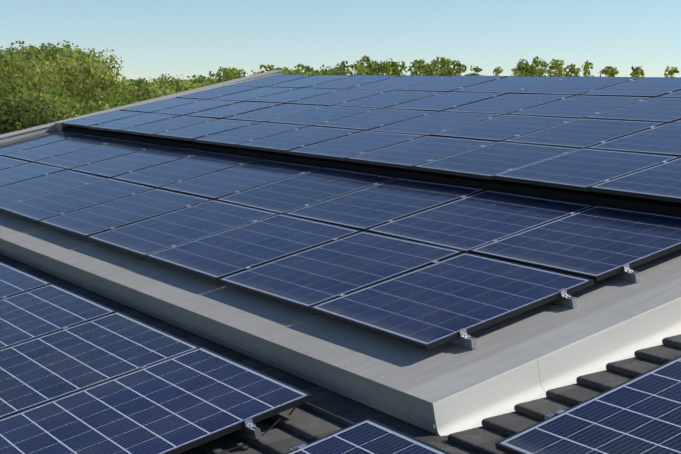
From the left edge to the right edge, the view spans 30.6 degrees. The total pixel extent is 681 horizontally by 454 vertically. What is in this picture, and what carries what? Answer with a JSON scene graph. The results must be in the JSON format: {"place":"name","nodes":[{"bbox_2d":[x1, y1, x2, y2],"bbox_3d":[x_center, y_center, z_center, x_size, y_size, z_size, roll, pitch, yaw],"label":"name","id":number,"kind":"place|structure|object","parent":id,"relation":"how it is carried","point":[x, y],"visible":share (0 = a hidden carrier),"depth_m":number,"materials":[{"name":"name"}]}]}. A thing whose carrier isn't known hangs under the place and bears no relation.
{"place":"outdoors","nodes":[
{"label":"outdoors","id":0,"kind":"place"},
{"bbox_2d":[0,50,73,115],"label":"tree","id":1,"kind":"object","parent":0,"point":[13,67],"visible":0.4,"depth_m":70.95,"materials":[{"name":"green plant"}]},
{"bbox_2d":[0,76,79,134],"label":"tree","id":2,"kind":"object","parent":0,"point":[7,121],"visible":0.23,"depth_m":54.06,"materials":[{"name":"green plant"}]},
{"bbox_2d":[2,86,109,132],"bbox_3d":[-13.926,-1.489,58.478,8.480,10.235,6.856,-7,11,-42],"label":"tree","id":3,"kind":"object","parent":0,"point":[73,107],"visible":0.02,"depth_m":58.12,"materials":[{"name":"green plant"}]},
{"bbox_2d":[0,40,128,114],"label":"tree","id":4,"kind":"object","parent":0,"point":[77,81],"visible":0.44,"depth_m":74.10,"materials":[{"name":"green plant"}]},
{"bbox_2d":[55,61,134,114],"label":"tree","id":5,"kind":"object","parent":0,"point":[115,91],"visible":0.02,"depth_m":81.56,"materials":[{"name":"green plant"}]},
{"bbox_2d":[107,74,154,103],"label":"tree","id":6,"kind":"object","parent":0,"point":[138,93],"visible":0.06,"depth_m":98.00,"materials":[{"name":"green plant"}]},
{"bbox_2d":[120,78,154,85],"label":"tree","id":7,"kind":"object","parent":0,"point":[134,80],"depth_m":322.78,"materials":[{"name":"green plant"}]},
{"bbox_2d":[121,81,165,100],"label":"tree","id":8,"kind":"object","parent":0,"point":[151,94],"visible":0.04,"depth_m":103.79,"materials":[{"name":"green plant"}]},
{"bbox_2d":[123,77,176,96],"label":"tree","id":9,"kind":"object","parent":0,"point":[165,90],"visible":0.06,"depth_m":107.84,"materials":[{"name":"green plant"}]},
{"bbox_2d":[155,73,198,94],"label":"tree","id":10,"kind":"object","parent":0,"point":[181,84],"visible":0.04,"depth_m":115.38,"materials":[{"name":"green plant"}]},
{"bbox_2d":[174,79,210,91],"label":"tree","id":11,"kind":"object","parent":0,"point":[204,83],"visible":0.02,"depth_m":119.50,"materials":[{"name":"green plant"}]},
{"bbox_2d":[187,71,227,87],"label":"tree","id":12,"kind":"object","parent":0,"point":[212,81],"visible":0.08,"depth_m":123.86,"materials":[{"name":"green plant"}]},
{"bbox_2d":[207,66,247,82],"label":"tree","id":13,"kind":"object","parent":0,"point":[232,73],"visible":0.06,"depth_m":127.31,"materials":[{"name":"green plant"}]},
{"bbox_2d":[250,64,286,75],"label":"tree","id":14,"kind":"object","parent":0,"point":[268,67],"visible":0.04,"depth_m":138.43,"materials":[{"name":"green plant"}]},
{"bbox_2d":[277,66,306,74],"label":"tree","id":15,"kind":"object","parent":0,"point":[293,72],"visible":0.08,"depth_m":144.60,"materials":[{"name":"green plant"}]},
{"bbox_2d":[291,64,311,74],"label":"tree","id":16,"kind":"object","parent":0,"point":[302,66],"visible":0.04,"depth_m":149.33,"materials":[{"name":"green plant"}]},
{"bbox_2d":[304,67,318,73],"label":"tree","id":17,"kind":"object","parent":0,"point":[310,69],"visible":0.1,"depth_m":296.85,"materials":[{"name":"green plant"}]},
{"bbox_2d":[306,65,333,74],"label":"tree","id":18,"kind":"object","parent":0,"point":[323,72],"visible":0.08,"depth_m":150.66,"materials":[{"name":"green plant"}]},
{"bbox_2d":[330,68,338,74],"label":"tree","id":19,"kind":"object","parent":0,"point":[334,71],"visible":0.19,"depth_m":296.50,"materials":[{"name":"green plant"}]},
{"bbox_2d":[0,254,680,453],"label":"roof tiles","id":20,"kind":"object","parent":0,"point":[324,412],"visible":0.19,"depth_m":8.65,"materials":[{"name":"grey tile"}]},
{"bbox_2d":[1,296,261,438],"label":"clamps","id":21,"kind":"object","parent":20,"relation":"on","point":[251,429],"visible":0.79,"depth_m":8.50,"materials":[{"name":"silver metal"}]},
{"bbox_2d":[290,443,305,450],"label":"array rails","id":22,"kind":"object","parent":20,"relation":"on","point":[299,446],"visible":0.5,"depth_m":7.93,"materials":[{"name":"silver metal"}]},
{"bbox_2d":[544,409,564,418],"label":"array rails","id":23,"kind":"object","parent":20,"relation":"on","point":[551,414],"visible":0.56,"depth_m":7.84,"materials":[{"name":"silver metal"}]},
{"bbox_2d":[0,0,680,81],"label":"sky","id":24,"kind":"structure","parent":0,"point":[152,38],"materials":[{"name":"blue"}]},
{"bbox_2d":[335,61,351,74],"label":"tree","id":25,"kind":"object","parent":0,"point":[341,69],"visible":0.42,"depth_m":247.75,"materials":[{"name":"green plant"}]},
{"bbox_2d":[346,60,359,74],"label":"tree","id":26,"kind":"object","parent":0,"point":[352,67],"visible":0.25,"depth_m":253.20,"materials":[{"name":"green plant"}]},
{"bbox_2d":[55,126,680,216],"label":"upper deck roof","id":27,"kind":"structure","parent":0,"point":[627,202],"depth_m":14.18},
{"bbox_2d":[356,55,380,74],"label":"tree","id":28,"kind":"object","parent":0,"point":[368,69],"visible":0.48,"depth_m":237.02,"materials":[{"name":"green plant"}]},
{"bbox_2d":[374,63,383,74],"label":"tree","id":29,"kind":"object","parent":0,"point":[378,72],"visible":0.1,"depth_m":297.21,"materials":[{"name":"green plant"}]},
{"bbox_2d":[99,76,671,180],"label":"clamps","id":30,"kind":"object","parent":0,"point":[442,130],"visible":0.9,"depth_m":17.50,"materials":[{"name":"silver metal"}]},
{"bbox_2d":[378,58,399,74],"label":"tree","id":31,"kind":"object","parent":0,"point":[386,67],"visible":0.5,"depth_m":242.35,"materials":[{"name":"green plant"}]},
{"bbox_2d":[395,61,410,74],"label":"tree","id":32,"kind":"object","parent":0,"point":[402,67],"visible":0.17,"depth_m":247.25,"materials":[{"name":"green plant"}]},
{"bbox_2d":[409,59,435,75],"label":"tree","id":33,"kind":"object","parent":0,"point":[418,66],"visible":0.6,"depth_m":236.72,"materials":[{"name":"green plant"}]},
{"bbox_2d":[422,63,437,72],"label":"tree","id":34,"kind":"object","parent":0,"point":[432,69],"visible":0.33,"depth_m":299.96,"materials":[{"name":"green plant"}]},
{"bbox_2d":[430,56,455,75],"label":"tree","id":35,"kind":"object","parent":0,"point":[443,63],"visible":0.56,"depth_m":238.30,"materials":[{"name":"green plant"}]},
{"bbox_2d":[452,60,466,75],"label":"tree","id":36,"kind":"object","parent":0,"point":[458,70],"visible":0.4,"depth_m":245.91,"materials":[{"name":"green plant"}]},
{"bbox_2d":[464,65,482,75],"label":"tree","id":37,"kind":"object","parent":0,"point":[477,69],"visible":0.25,"depth_m":256.76,"materials":[{"name":"green plant"}]},
{"bbox_2d":[493,66,503,75],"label":"tree","id":38,"kind":"object","parent":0,"point":[497,70],"visible":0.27,"depth_m":258.18,"materials":[{"name":"green plant"}]},
{"bbox_2d":[510,59,532,75],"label":"tree","id":39,"kind":"object","parent":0,"point":[520,66],"visible":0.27,"depth_m":235.21,"materials":[{"name":"green plant"}]},
{"bbox_2d":[521,56,548,75],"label":"tree","id":40,"kind":"object","parent":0,"point":[538,71],"visible":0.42,"depth_m":235.06,"materials":[{"name":"green plant"}]},
{"bbox_2d":[542,58,565,76],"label":"tree","id":41,"kind":"object","parent":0,"point":[557,65],"visible":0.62,"depth_m":239.29,"materials":[{"name":"green plant"}]},
{"bbox_2d":[563,63,581,76],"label":"tree","id":42,"kind":"object","parent":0,"point":[572,69],"visible":0.46,"depth_m":247.82,"materials":[{"name":"green plant"}]},
{"bbox_2d":[581,60,593,76],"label":"tree","id":43,"kind":"object","parent":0,"point":[586,67],"visible":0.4,"depth_m":242.79,"materials":[{"name":"green plant"}]},
{"bbox_2d":[598,66,618,76],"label":"tree","id":44,"kind":"object","parent":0,"point":[610,71],"visible":0.52,"depth_m":251.26,"materials":[{"name":"green plant"}]},
{"bbox_2d":[629,66,644,76],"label":"tree","id":45,"kind":"object","parent":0,"point":[638,71],"visible":0.35,"depth_m":253.06,"materials":[{"name":"green plant"}]},
{"bbox_2d":[664,66,678,76],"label":"tree","id":46,"kind":"object","parent":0,"point":[672,70],"visible":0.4,"depth_m":250.46,"materials":[{"name":"green plant"}]},
{"bbox_3d":[-2.271,2.184,8.408,22.720,0.541,30.800,-18,16,-30],"label":"roof","id":47,"kind":"object","parent":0,"visible":0},
{"bbox_2d":[0,70,282,142],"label":"roof edge","id":48,"kind":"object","parent":47,"relation":"attached to","point":[27,132],"depth_m":24.94,"materials":[{"name":"grey metal"}]},
{"bbox_2d":[0,261,312,453],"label":"solar panel","id":49,"kind":"object","parent":47,"relation":"on","point":[83,383],"visible":1,"depth_m":9.61,"materials":[{"name":"blue"}]},
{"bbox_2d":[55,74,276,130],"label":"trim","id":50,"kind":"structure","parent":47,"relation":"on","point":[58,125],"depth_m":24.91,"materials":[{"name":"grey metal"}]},
{"bbox_2d":[218,378,304,453],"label":"pv cables","id":51,"kind":"object","parent":47,"relation":"on","point":[269,428],"visible":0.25,"depth_m":8.50,"materials":[{"name":"black plastic"}]},
{"bbox_2d":[0,211,680,433],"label":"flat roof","id":52,"kind":"structure","parent":47,"relation":"on","point":[410,384],"depth_m":9.76,"materials":[{"name":"grey metal"}]},
{"bbox_2d":[11,166,576,348],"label":"clamps","id":53,"kind":"object","parent":52,"relation":"on","point":[465,339],"visible":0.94,"depth_m":9.50,"materials":[{"name":"silver metal"}]},
{"bbox_2d":[0,156,593,349],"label":"solar panels","id":54,"kind":"object","parent":52,"relation":"on","point":[409,292],"visible":1,"depth_m":11.79,"materials":[{"name":"blue"}]},
{"bbox_2d":[18,138,639,281],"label":"clamps","id":55,"kind":"object","parent":52,"relation":"on","point":[627,274],"visible":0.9,"depth_m":9.93,"materials":[{"name":"silver metal"}]},
{"bbox_2d":[0,130,680,281],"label":"solar panels","id":56,"kind":"object","parent":52,"relation":"on","point":[596,243],"visible":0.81,"depth_m":13.22,"materials":[{"name":"blue"}]},
{"bbox_2d":[285,418,451,453],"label":"solar panel","id":57,"kind":"object","parent":47,"relation":"on","point":[368,436],"visible":1,"depth_m":7.85,"materials":[{"name":"blue"}]},
{"bbox_2d":[60,74,680,202],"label":"solar panels","id":58,"kind":"object","parent":47,"relation":"on","point":[629,154],"visible":1,"depth_m":17.05,"materials":[{"name":"blue"}]},
{"bbox_2d":[433,297,680,435],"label":"roof fascia","id":59,"kind":"structure","parent":47,"relation":"attached to","point":[474,406],"depth_m":8.72,"materials":[{"name":"white metal"}]},
{"bbox_2d":[495,356,680,453],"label":"solar panel","id":60,"kind":"object","parent":47,"relation":"on","point":[640,414],"visible":1,"depth_m":7.54,"materials":[{"name":"blue"}]}
]}

